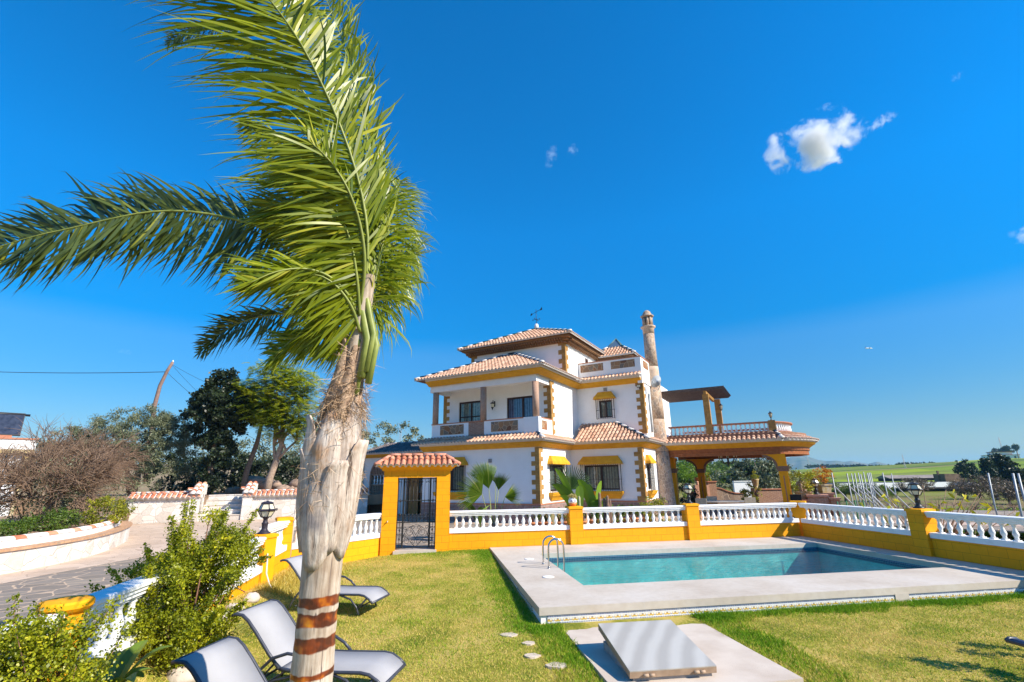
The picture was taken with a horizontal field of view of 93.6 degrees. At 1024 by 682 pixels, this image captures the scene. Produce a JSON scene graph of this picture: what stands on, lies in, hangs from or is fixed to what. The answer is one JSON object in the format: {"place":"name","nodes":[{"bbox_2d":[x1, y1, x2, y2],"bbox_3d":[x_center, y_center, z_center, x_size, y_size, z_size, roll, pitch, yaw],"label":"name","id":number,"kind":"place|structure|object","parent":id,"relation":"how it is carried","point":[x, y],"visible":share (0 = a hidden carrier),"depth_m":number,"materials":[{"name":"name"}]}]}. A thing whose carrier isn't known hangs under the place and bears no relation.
{"place":"outdoors","nodes":[
{"label":"outdoors","id":0,"kind":"place"},
{"bbox_2d":[0,518,295,583],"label":"path","id":1,"kind":"structure","parent":0,"point":[151,534],"depth_m":16.17,"materials":[{"name":"beige concrete"}]},
{"bbox_2d":[9,491,421,514],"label":"terrace ground","id":2,"kind":"structure","parent":0,"point":[375,499],"depth_m":28.79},
{"bbox_2d":[0,437,38,515],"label":"white building","id":3,"kind":"structure","parent":2,"relation":"on","point":[8,440],"depth_m":23.96,"materials":[{"name":"paint"}]},
{"bbox_2d":[0,412,30,436],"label":"solar panel","id":4,"kind":"object","parent":3,"relation":"on","point":[8,420],"visible":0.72,"depth_m":24.64,"materials":[{"name":"blue glass"}]},
{"bbox_2d":[27,403,204,495],"bbox_3d":[-25.256,6.875,30.771,10.613,6.014,5.166,2,-16,-8],"label":"olive tree","id":5,"kind":"object","parent":2,"relation":"on","point":[160,420],"visible":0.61,"depth_m":30.49,"materials":[{"name":"green plant"}]},
{"bbox_2d":[179,367,258,494],"bbox_3d":[-18.812,5.839,30.648,4.316,8.229,3.843,-9,-18,28],"label":"ivy tree","id":6,"kind":"object","parent":2,"relation":"on","point":[210,407],"visible":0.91,"depth_m":29.98,"materials":[{"name":"green plant"}]},
{"bbox_2d":[143,450,299,492],"bbox_3d":[-20.130,10.017,35.453,12.937,4.000,3.190,1,-16,-8],"label":"dark hedge","id":7,"kind":"object","parent":2,"relation":"on","point":[239,465],"visible":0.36,"depth_m":35.06,"materials":[{"name":"green plant"}]},
{"bbox_2d":[191,436,302,485],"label":"scrub hedge","id":8,"kind":"object","parent":2,"relation":"on","point":[243,444],"visible":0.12,"depth_m":51.47,"materials":[{"name":"green plant"}]},
{"bbox_2d":[239,392,280,493],"bbox_3d":[-16.723,6.604,31.657,2.708,7.212,3.117,-15,-21,41],"label":"leaning tree","id":9,"kind":"object","parent":2,"relation":"on","point":[244,481],"visible":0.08,"depth_m":31.33,"materials":[{"name":"brown plant"}]},
{"bbox_2d":[226,358,329,489],"bbox_3d":[-15.374,5.404,30.728,6.912,8.988,4.438,-1,-16,0],"label":"jacaranda tree","id":10,"kind":"object","parent":2,"relation":"on","point":[273,414],"visible":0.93,"depth_m":30.52,"materials":[{"name":"green plant"}]},
{"bbox_2d":[361,420,424,484],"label":"tree","id":11,"kind":"object","parent":2,"relation":"on","point":[414,430],"visible":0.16,"depth_m":52.08,"materials":[{"name":"green plant"}]},
{"bbox_2d":[251,561,355,597],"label":"dry grass","id":12,"kind":"structure","parent":0,"point":[289,580],"depth_m":10.17,"materials":[{"name":"plant"}]},
{"bbox_2d":[0,509,1023,657],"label":"patio paving","id":13,"kind":"structure","parent":0,"point":[57,585],"depth_m":11.49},
{"bbox_2d":[0,515,132,574],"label":"curved stone wall","id":14,"kind":"structure","parent":13,"relation":"on","point":[29,551],"depth_m":13.28,"materials":[{"name":"white stone"}]},
{"bbox_2d":[0,512,129,535],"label":"planting bed","id":15,"kind":"object","parent":14,"relation":"in","point":[81,524],"visible":0.02,"depth_m":20.20,"materials":[{"name":"plant"}]},
{"bbox_2d":[0,518,38,536],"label":"garden shrub","id":16,"kind":"object","parent":15,"relation":"on","point":[12,526],"visible":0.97,"depth_m":14.34,"materials":[{"name":"green plant"}]},
{"bbox_2d":[0,472,76,523],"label":"garden shrub","id":17,"kind":"object","parent":15,"relation":"on","point":[19,513],"visible":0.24,"depth_m":17.29,"materials":[{"name":"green plant"}]},
{"bbox_2d":[0,437,82,499],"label":"bare shrub","id":18,"kind":"object","parent":15,"relation":"on","point":[6,465],"visible":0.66,"depth_m":16.67,"materials":[{"name":"brown plant"}]},
{"bbox_2d":[21,507,82,531],"bbox_3d":[-15.314,6.046,16.026,1.642,1.055,1.766,-1,-16,0],"label":"garden shrub","id":19,"kind":"object","parent":15,"relation":"on","point":[61,517],"visible":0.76,"depth_m":15.88,"materials":[{"name":"green plant"}]},
{"bbox_2d":[0,428,140,524],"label":"bare shrub","id":20,"kind":"object","parent":15,"relation":"on","point":[74,474],"visible":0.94,"depth_m":17.45,"materials":[{"name":"brown plant"}]},
{"bbox_2d":[1,413,154,522],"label":"bare shrub","id":21,"kind":"object","parent":15,"relation":"on","point":[103,442],"visible":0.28,"depth_m":19.71,"materials":[{"name":"brown plant"}]},
{"bbox_2d":[56,467,147,522],"bbox_3d":[-16.900,6.277,19.720,3.131,2.434,2.998,-1,-16,0],"label":"garden shrub","id":22,"kind":"object","parent":15,"relation":"on","point":[125,502],"visible":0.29,"depth_m":19.78,"materials":[{"name":"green plant"}]},
{"bbox_2d":[77,494,137,525],"bbox_3d":[-14.323,6.096,17.093,1.620,1.254,1.457,11,-20,-36],"label":"garden shrub","id":23,"kind":"object","parent":15,"relation":"on","point":[91,519],"visible":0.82,"depth_m":16.95,"materials":[{"name":"green plant"}]},
{"bbox_2d":[127,482,207,523],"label":"tiled stone wall","id":24,"kind":"structure","parent":13,"relation":"on","point":[157,507],"depth_m":26.23,"materials":[{"name":"white paint"}]},
{"bbox_2d":[197,494,242,521],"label":"stone steps","id":25,"kind":"structure","parent":13,"relation":"on","point":[233,501],"depth_m":27.94,"materials":[{"name":"white stone"}]},
{"bbox_2d":[249,533,278,583],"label":"wall pillar","id":26,"kind":"structure","parent":13,"relation":"on","point":[269,544],"depth_m":10.36,"materials":[{"name":"yellow paint"}]},
{"bbox_2d":[256,500,277,533],"bbox_3d":[-5.442,3.890,10.630,0.457,0.690,0.400,3,-16,-14],"label":"pillar lantern","id":27,"kind":"object","parent":26,"relation":"on","point":[266,510],"visible":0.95,"depth_m":10.56,"materials":[{"name":"black metal"}]},
{"bbox_2d":[275,516,293,569],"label":"wall pillar","id":28,"kind":"structure","parent":13,"relation":"on","point":[287,531],"depth_m":12.15,"materials":[{"name":"yellow paint"}]},
{"bbox_2d":[240,481,368,519],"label":"tiled stone wall","id":29,"kind":"structure","parent":13,"relation":"on","point":[254,496],"depth_m":27.95,"materials":[{"name":"white paint"}]},
{"bbox_2d":[374,453,460,555],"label":"gate arch","id":30,"kind":"structure","parent":13,"relation":"on","point":[403,465],"depth_m":15.04,"materials":[{"name":"yellow paint"}]},
{"bbox_2d":[395,478,436,548],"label":"iron gate","id":31,"kind":"structure","parent":30,"relation":"attached to","point":[404,500],"depth_m":15.05,"materials":[{"name":"black metal"}]},
{"bbox_2d":[455,461,521,526],"bbox_3d":[-0.769,5.673,17.093,2.541,2.840,1.404,-1,-16,0],"label":"fan palm","id":32,"kind":"object","parent":13,"relation":"on","point":[485,476],"visible":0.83,"depth_m":16.98,"materials":[{"name":"green plant"}]},
{"bbox_2d":[362,310,679,523],"bbox_3d":[-0.465,4.896,30.929,19.730,12.080,12.869,-9,-18,28],"label":"villa","id":33,"kind":"object","parent":13,"relation":"on","point":[557,406],"visible":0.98,"depth_m":25.96,"materials":[{"name":"white paint"}]},
{"bbox_2d":[433,457,467,499],"bbox_3d":[-3.201,7.119,24.942,2.120,2.110,0.435,-9,-18,28],"label":"grilled window","id":34,"kind":"structure","parent":33,"relation":"in","point":[457,473],"depth_m":24.80,"materials":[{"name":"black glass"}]},
{"bbox_2d":[459,401,479,421],"bbox_3d":[-2.297,4.559,27.250,1.630,2.270,0.060,-9,-18,28],"label":"balcony door","id":35,"kind":"structure","parent":33,"relation":"in","point":[469,411],"depth_m":27.47,"materials":[{"name":"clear glass"}]},
{"bbox_2d":[507,396,532,417],"bbox_3d":[0.607,4.086,25.691,1.930,2.250,0.060,-9,-18,28],"label":"balcony door","id":36,"kind":"structure","parent":33,"relation":"in","point":[522,406],"depth_m":25.95,"materials":[{"name":"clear glass"}]},
{"bbox_2d":[547,456,570,500],"bbox_3d":[2.357,6.900,24.267,0.435,2.130,2.220,-9,-18,28],"label":"grilled window","id":37,"kind":"structure","parent":33,"relation":"in","point":[558,461],"depth_m":24.00,"materials":[{"name":"yellow glass"}]},
{"bbox_2d":[577,455,623,498],"bbox_3d":[4.635,7.086,25.035,2.400,2.130,0.435,-9,-18,28],"label":"grilled window","id":38,"kind":"structure","parent":33,"relation":"in","point":[608,474],"depth_m":25.04,"materials":[{"name":"glass"}]},
{"bbox_2d":[593,391,615,418],"bbox_3d":[5.275,3.637,27.278,1.280,1.529,0.435,-9,-18,28],"label":"grilled window","id":39,"kind":"structure","parent":33,"relation":"in","point":[605,407],"depth_m":27.33,"materials":[{"name":"yellow glass"}]},
{"bbox_2d":[645,455,657,497],"bbox_3d":[7.211,7.013,24.945,0.435,2.150,1.220,-9,-18,28],"label":"grilled window","id":40,"kind":"structure","parent":33,"relation":"in","point":[649,459],"depth_m":24.88,"materials":[{"name":"white glass"}]},
{"bbox_2d":[552,468,583,506],"bbox_3d":[2.000,5.813,17.109,1.115,2.502,0.313,3,-16,-12],"label":"broad leaf plant","id":41,"kind":"object","parent":13,"relation":"on","point":[564,490],"visible":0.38,"depth_m":17.21,"materials":[{"name":"green plant"}]},
{"bbox_2d":[550,464,589,489],"bbox_3d":[2.184,5.892,17.688,1.647,2.661,0.565,-3,-16,9],"label":"fan palm","id":42,"kind":"object","parent":13,"relation":"on","point":[572,479],"visible":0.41,"depth_m":17.84,"materials":[{"name":"green plant"}]},
{"bbox_2d":[565,506,583,544],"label":"wall pillar","id":43,"kind":"structure","parent":13,"relation":"on","point":[575,518],"depth_m":15.58,"materials":[{"name":"yellow paint"}]},
{"bbox_2d":[578,479,605,523],"bbox_3d":[2.932,6.040,17.230,1.005,2.106,0.470,5,-17,-21],"label":"broad leaf plant","id":44,"kind":"object","parent":13,"relation":"on","point":[591,499],"visible":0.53,"depth_m":17.27,"materials":[{"name":"green plant"}]},
{"bbox_2d":[643,494,670,521],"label":"garden shrub","id":45,"kind":"object","parent":13,"relation":"on","point":[656,502],"visible":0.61,"depth_m":19.22,"materials":[{"name":"green plant"}]},
{"bbox_2d":[677,478,699,502],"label":"patio shrub","id":46,"kind":"object","parent":13,"relation":"on","point":[692,497],"visible":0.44,"depth_m":30.29,"materials":[{"name":"green plant"}]},
{"bbox_2d":[680,503,701,539],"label":"wall pillar","id":47,"kind":"structure","parent":13,"relation":"on","point":[690,515],"depth_m":16.22,"materials":[{"name":"yellow paint"}]},
{"bbox_2d":[717,487,744,503],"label":"garden wall","id":48,"kind":"structure","parent":13,"relation":"on","point":[723,494],"depth_m":31.63,"materials":[{"name":"brown stone"}]},
{"bbox_2d":[662,420,818,517],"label":"covered terrace","id":49,"kind":"structure","parent":13,"relation":"on","point":[774,443],"depth_m":25.82,"materials":[{"name":"tile"}]},
{"bbox_2d":[661,386,730,432],"bbox_3d":[11.128,4.469,29.000,3.780,2.630,3.770,-9,-18,28],"label":"pergola","id":50,"kind":"object","parent":49,"relation":"on","point":[715,394],"visible":0.85,"depth_m":28.59,"materials":[{"name":"wood"}]},
{"bbox_2d":[732,481,752,496],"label":"garden wall","id":51,"kind":"structure","parent":13,"relation":"on","point":[738,486],"depth_m":40.04,"materials":[{"name":"white paint"}]},
{"bbox_2d":[739,482,761,510],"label":"potted plant","id":52,"kind":"object","parent":13,"relation":"on","point":[745,492],"visible":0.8,"depth_m":28.83,"materials":[{"name":"green plant"}]},
{"bbox_2d":[755,488,783,508],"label":"garden wall","id":53,"kind":"structure","parent":13,"relation":"on","point":[771,495],"depth_m":29.83,"materials":[{"name":"brick"}]},
{"bbox_2d":[790,501,808,535],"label":"wall pillar","id":54,"kind":"structure","parent":13,"relation":"on","point":[797,511],"depth_m":16.99,"materials":[{"name":"yellow paint"}]},
{"bbox_2d":[806,494,828,517],"bbox_3d":[15.329,8.707,23.870,0.960,2.060,0.960,-9,-18,28],"label":"brick pedestal","id":55,"kind":"object","parent":13,"relation":"on","point":[820,499],"visible":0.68,"depth_m":23.69,"materials":[{"name":"brick"}]},
{"bbox_2d":[819,493,834,515],"bbox_3d":[16.415,8.973,24.934,0.840,2.100,0.840,-9,-18,28],"label":"brick pedestal","id":56,"kind":"object","parent":13,"relation":"on","point":[831,495],"visible":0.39,"depth_m":24.74,"materials":[{"name":"brick"}]},
{"bbox_2d":[812,465,834,492],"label":"potted plant","id":57,"kind":"object","parent":56,"relation":"on","point":[823,487],"visible":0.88,"depth_m":25.21,"materials":[{"name":"orange plant"}]},
{"bbox_2d":[0,0,1023,464],"label":"sky","id":58,"kind":"structure","parent":0,"point":[789,189],"materials":[{"name":"blue"}]},
{"bbox_2d":[15,458,1023,524],"bbox_3d":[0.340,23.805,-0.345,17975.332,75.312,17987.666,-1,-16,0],"label":"terrain","id":59,"kind":"structure","parent":0,"point":[839,474],"depth_m":105.25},
{"bbox_2d":[143,360,173,483],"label":"utility pole","id":60,"kind":"object","parent":59,"relation":"on","point":[157,394],"visible":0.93,"depth_m":42.50,"materials":[{"name":"brown wood"}]},
{"bbox_2d":[676,460,709,497],"bbox_3d":[14.143,10.425,37.574,2.571,4.901,2.700,-8,-17,24],"label":"patio tree","id":61,"kind":"object","parent":59,"relation":"on","point":[691,476],"visible":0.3,"depth_m":37.55,"materials":[{"name":"green plant"}]},
{"bbox_2d":[724,459,779,483],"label":"silver tree","id":62,"kind":"object","parent":59,"relation":"on","point":[767,471],"visible":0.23,"depth_m":45.77,"materials":[{"name":"brown plant"}]},
{"bbox_2d":[710,458,805,493],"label":"silver tree","id":63,"kind":"object","parent":59,"relation":"on","point":[768,480],"visible":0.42,"depth_m":43.69,"materials":[{"name":"brown plant"}]},
{"bbox_2d":[831,481,862,500],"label":"scrub clump","id":64,"kind":"object","parent":59,"relation":"on","point":[844,490],"visible":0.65,"depth_m":58.66,"materials":[{"name":"green plant"}]},
{"bbox_2d":[856,482,898,499],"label":"scrub clump","id":65,"kind":"object","parent":59,"relation":"on","point":[889,492],"visible":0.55,"depth_m":56.58,"materials":[{"name":"green plant"}]},
{"bbox_2d":[877,475,933,480],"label":"field shed","id":66,"kind":"structure","parent":59,"relation":"on","point":[898,477],"depth_m":142.32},
{"bbox_2d":[894,477,936,492],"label":"scrub clump","id":67,"kind":"object","parent":59,"relation":"on","point":[902,486],"visible":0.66,"depth_m":66.60,"materials":[{"name":"brown plant"}]},
{"bbox_2d":[860,485,1019,536],"bbox_3d":[11.830,5.267,13.340,2.928,2.455,2.128,-1,-16,0],"label":"yellow leaved shrub","id":68,"kind":"object","parent":59,"relation":"on","point":[946,510],"visible":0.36,"depth_m":13.12,"materials":[{"name":"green plant"}]},
{"bbox_2d":[933,471,964,481],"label":"ruined shed","id":69,"kind":"structure","parent":59,"relation":"on","point":[938,477],"depth_m":123.07,"materials":[{"name":"brick"}]},
{"bbox_2d":[896,506,1023,540],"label":"field weeds","id":70,"kind":"object","parent":59,"relation":"on","point":[997,535],"visible":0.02,"depth_m":25.17,"materials":[{"name":"green plant"}]},
{"bbox_2d":[944,479,983,498],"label":"scrub clump","id":71,"kind":"object","parent":59,"relation":"on","point":[967,489],"visible":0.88,"depth_m":58.82,"materials":[{"name":"brown plant"}]},
{"bbox_2d":[952,459,979,481],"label":"round tree","id":72,"kind":"object","parent":59,"relation":"on","point":[964,469],"visible":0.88,"depth_m":114.92,"materials":[{"name":"green plant"}]},
{"bbox_2d":[977,457,1003,489],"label":"conifer tree","id":73,"kind":"object","parent":59,"relation":"on","point":[986,465],"visible":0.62,"depth_m":84.26,"materials":[{"name":"green plant"}]},
{"bbox_2d":[969,476,1023,499],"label":"scrub clump","id":74,"kind":"object","parent":59,"relation":"on","point":[997,479],"visible":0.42,"depth_m":57.19,"materials":[{"name":"brown plant"}]},
{"bbox_2d":[982,482,1023,503],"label":"scrub clump","id":75,"kind":"object","parent":59,"relation":"on","point":[1008,494],"visible":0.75,"depth_m":49.16,"materials":[{"name":"brown plant"}]},
{"bbox_2d":[991,453,1015,481],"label":"conifer tree","id":76,"kind":"object","parent":59,"relation":"on","point":[1002,464],"visible":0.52,"depth_m":86.27,"materials":[{"name":"green plant"}]},
{"bbox_2d":[1002,467,1023,486],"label":"conifer tree","id":77,"kind":"object","parent":59,"relation":"on","point":[1015,471],"visible":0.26,"depth_m":83.90,"materials":[{"name":"green plant"}]},
{"bbox_2d":[126,549,1023,681],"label":"lawn","id":78,"kind":"structure","parent":0,"point":[682,619],"depth_m":7.38,"materials":[{"name":"green plant"}]},
{"bbox_2d":[34,595,95,681],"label":"wall pillar","id":79,"kind":"structure","parent":78,"relation":"on","point":[72,603],"depth_m":4.57,"materials":[{"name":"yellow paint"}]},
{"bbox_2d":[0,592,133,681],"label":"leafy bush","id":80,"kind":"object","parent":78,"relation":"on","point":[36,645],"visible":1,"depth_m":3.55,"materials":[{"name":"green plant"}]},
{"bbox_2d":[65,640,170,681],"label":"rosette plant","id":81,"kind":"object","parent":78,"relation":"on","point":[127,657],"visible":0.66,"depth_m":4.75,"materials":[{"name":"green plant"}]},
{"bbox_2d":[77,537,265,679],"bbox_3d":[-4.888,4.172,7.402,0.280,1.550,5.811,2,-16,-10],"label":"garden balustrade","id":82,"kind":"object","parent":78,"relation":"on","point":[132,591],"visible":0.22,"depth_m":5.52,"materials":[{"name":"white paint"}]},
{"bbox_2d":[84,497,273,672],"bbox_3d":[-4.422,3.282,6.274,2.118,2.350,1.644,-1,-16,0],"label":"leafy bush","id":83,"kind":"object","parent":78,"relation":"on","point":[190,577],"visible":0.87,"depth_m":6.18,"materials":[{"name":"green plant"}]},
{"bbox_2d":[165,666,194,681],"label":"border stone","id":84,"kind":"object","parent":78,"relation":"on","point":[177,675],"visible":0.62,"depth_m":5.60,"materials":[{"name":"white stone"}]},
{"bbox_2d":[0,0,439,681],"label":"palm tree","id":85,"kind":"object","parent":78,"relation":"on","point":[330,226],"visible":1,"depth_m":4.28,"materials":[{"name":"green plant"}]},
{"bbox_2d":[171,636,289,681],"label":"sun lounger","id":86,"kind":"object","parent":78,"relation":"on","point":[229,659],"visible":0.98,"depth_m":4.61,"materials":[{"name":"grey fabric"}]},
{"bbox_2d":[259,521,289,575],"bbox_3d":[-5.630,5.189,11.259,0.280,1.720,1.601,2,-16,-11],"label":"garden balustrade","id":87,"kind":"object","parent":78,"relation":"on","point":[278,527],"visible":0.35,"depth_m":11.54,"materials":[{"name":"white paint"}]},
{"bbox_2d":[231,599,405,681],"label":"sun lounger","id":88,"kind":"object","parent":78,"relation":"on","point":[271,623],"visible":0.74,"depth_m":5.71,"materials":[{"name":"grey fabric"}]},
{"bbox_2d":[280,555,389,614],"bbox_3d":[-3.332,4.539,9.032,1.948,0.885,0.756,-4,-16,12],"label":"sun lounger","id":89,"kind":"object","parent":78,"relation":"on","point":[372,594],"visible":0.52,"depth_m":8.91,"materials":[{"name":"grey fabric"}]},
{"bbox_2d":[291,513,381,562],"bbox_3d":[-4.889,5.834,13.534,0.280,1.700,3.012,-12,-19,33],"label":"garden balustrade","id":90,"kind":"object","parent":78,"relation":"on","point":[365,544],"visible":0.37,"depth_m":14.14,"materials":[{"name":"white paint"}]},
{"bbox_2d":[449,508,569,549],"bbox_3d":[-0.055,6.277,15.338,3.870,1.700,0.280,2,-16,-9],"label":"garden balustrade","id":91,"kind":"object","parent":78,"relation":"on","point":[476,537],"visible":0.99,"depth_m":15.30,"materials":[{"name":"white paint"}]},
{"bbox_2d":[583,505,688,543],"bbox_3d":[4.093,6.401,15.984,3.650,1.700,0.280,2,-16,-9],"label":"garden balustrade","id":92,"kind":"object","parent":78,"relation":"on","point":[628,531],"visible":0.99,"depth_m":15.96,"materials":[{"name":"white paint"}]},
{"bbox_2d":[567,624,803,681],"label":"concrete pad","id":93,"kind":"object","parent":78,"relation":"on","point":[732,660],"visible":0.33,"depth_m":6.37,"materials":[{"name":"white concrete"}]},
{"bbox_2d":[598,620,716,680],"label":"pump hatch","id":94,"kind":"object","parent":93,"relation":"on","point":[650,650],"visible":1,"depth_m":6.21,"materials":[{"name":"grey metal"}]},
{"bbox_2d":[699,502,800,539],"bbox_3d":[8.197,6.524,16.623,3.780,1.700,0.280,2,-16,-9],"label":"garden balustrade","id":95,"kind":"object","parent":78,"relation":"on","point":[747,527],"visible":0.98,"depth_m":16.61,"materials":[{"name":"white paint"}]},
{"bbox_2d":[490,536,1023,623],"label":"swimming pool","id":96,"kind":"structure","parent":78,"relation":"in","point":[554,593],"depth_m":10.31,"materials":[{"name":"stone"}]},
{"bbox_2d":[542,535,564,571],"bbox_3d":[1.016,5.649,11.745,0.455,1.617,0.688,2,-16,-9],"label":"pool ladder","id":97,"kind":"object","parent":96,"relation":"attached to","point":[554,538],"visible":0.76,"depth_m":11.67,"materials":[{"name":"silver metal"}]},
{"bbox_2d":[798,503,914,553],"bbox_3d":[10.528,5.963,14.765,0.280,1.700,4.120,2,-16,-9],"label":"garden balustrade","id":98,"kind":"object","parent":78,"relation":"on","point":[884,536],"visible":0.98,"depth_m":14.51,"materials":[{"name":"white paint"}]},
{"bbox_2d":[904,508,938,556],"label":"wall pillar","id":99,"kind":"structure","parent":78,"relation":"on","point":[923,526],"depth_m":12.57,"materials":[{"name":"yellow paint"}]},
{"bbox_2d":[905,482,924,508],"bbox_3d":[10.868,4.144,12.930,0.443,0.669,0.388,5,-17,-20],"label":"pillar lantern","id":100,"kind":"object","parent":99,"relation":"on","point":[915,490],"visible":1,"depth_m":12.87,"materials":[{"name":"black metal"}]},
{"bbox_2d":[924,511,1023,570],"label":"garden balustrade","id":101,"kind":"object","parent":78,"relation":"on","point":[1004,552],"visible":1,"depth_m":11.33,"materials":[{"name":"white paint"}]},
{"bbox_2d":[598,492,612,522],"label":"cactus","id":102,"kind":"object","parent":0,"point":[607,502],"visible":0.54,"depth_m":16.99,"materials":[{"name":"plant"}]},
{"bbox_2d":[418,515,1022,526],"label":"pavement","id":103,"kind":"structure","parent":0,"point":[872,521],"depth_m":22.30,"materials":[{"name":"tile"}]},
{"bbox_2d":[674,456,889,469],"bbox_3d":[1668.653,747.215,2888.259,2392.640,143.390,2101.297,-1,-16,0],"label":"hills","id":104,"kind":"structure","parent":0,"point":[799,462],"depth_m":2645.09,"materials":[{"name":"green plant"}]},
{"bbox_3d":[15.003,9.049,24.398,0.840,1.700,0.840,-9,-18,28],"label":"brick pedestal","id":105,"kind":"object","parent":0,"visible":0},
{"bbox_2d":[788,470,821,498],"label":"potted plant","id":106,"kind":"object","parent":105,"relation":"on","point":[807,485],"visible":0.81,"depth_m":24.63,"materials":[{"name":"green plant"}]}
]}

